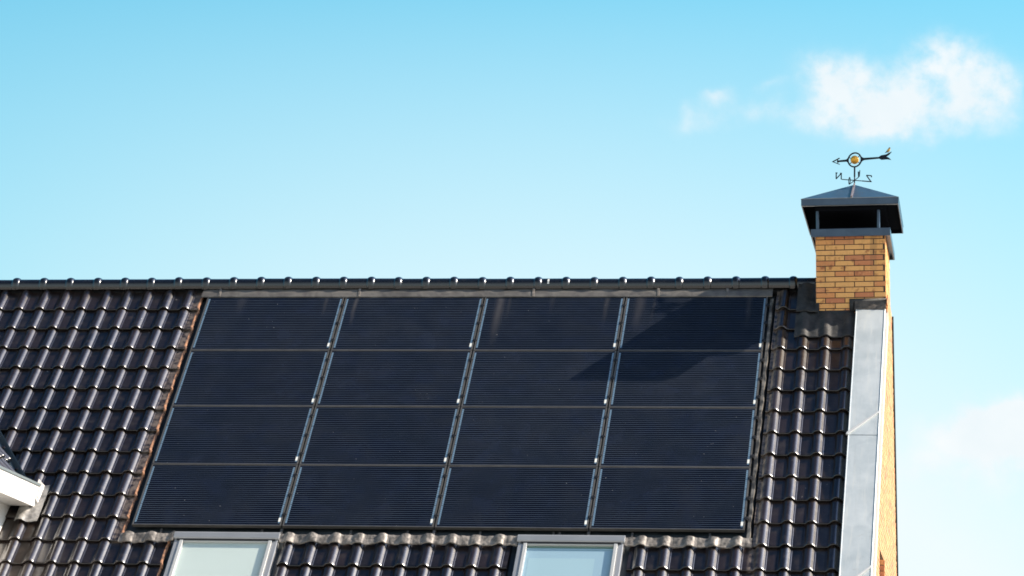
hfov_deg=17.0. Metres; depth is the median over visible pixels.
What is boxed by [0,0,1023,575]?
sky
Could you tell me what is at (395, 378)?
solar panel
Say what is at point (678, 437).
solar panel
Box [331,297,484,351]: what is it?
solar panel
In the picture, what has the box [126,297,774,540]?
panel mounting
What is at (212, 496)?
solar panel
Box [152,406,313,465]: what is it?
solar panel
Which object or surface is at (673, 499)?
solar panel
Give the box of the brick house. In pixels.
[0,183,902,575]
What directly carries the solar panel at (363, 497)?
attached to the panel mounting
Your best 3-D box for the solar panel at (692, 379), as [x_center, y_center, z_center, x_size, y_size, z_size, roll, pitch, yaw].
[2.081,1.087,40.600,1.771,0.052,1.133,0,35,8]
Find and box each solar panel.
[132,464,297,527]
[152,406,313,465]
[172,350,329,407]
[190,297,344,350]
[282,465,446,529]
[299,406,459,465]
[316,350,472,406]
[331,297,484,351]
[435,466,598,530]
[448,407,607,466]
[461,351,617,408]
[474,297,625,352]
[589,467,751,532]
[599,407,758,467]
[609,351,763,407]
[618,297,769,352]
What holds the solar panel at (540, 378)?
attached to the panel mounting
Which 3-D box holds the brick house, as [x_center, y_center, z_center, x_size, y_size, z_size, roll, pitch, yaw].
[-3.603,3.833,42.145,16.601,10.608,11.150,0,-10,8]
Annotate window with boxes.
[160,531,282,575]
[507,535,629,575]
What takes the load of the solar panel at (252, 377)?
attached to the panel mounting
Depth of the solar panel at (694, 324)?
41.51 m
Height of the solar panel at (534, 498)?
0.053 m
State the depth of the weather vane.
42.50 m
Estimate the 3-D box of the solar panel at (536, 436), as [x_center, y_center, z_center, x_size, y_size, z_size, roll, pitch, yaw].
[0.209,1.738,39.922,1.771,0.053,1.133,0,35,8]
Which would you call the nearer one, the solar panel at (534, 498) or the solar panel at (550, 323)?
the solar panel at (534, 498)
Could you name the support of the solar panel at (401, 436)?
attached to the panel mounting
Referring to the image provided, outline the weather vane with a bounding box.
[832,152,890,184]
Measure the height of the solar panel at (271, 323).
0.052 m
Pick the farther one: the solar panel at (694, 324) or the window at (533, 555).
the solar panel at (694, 324)

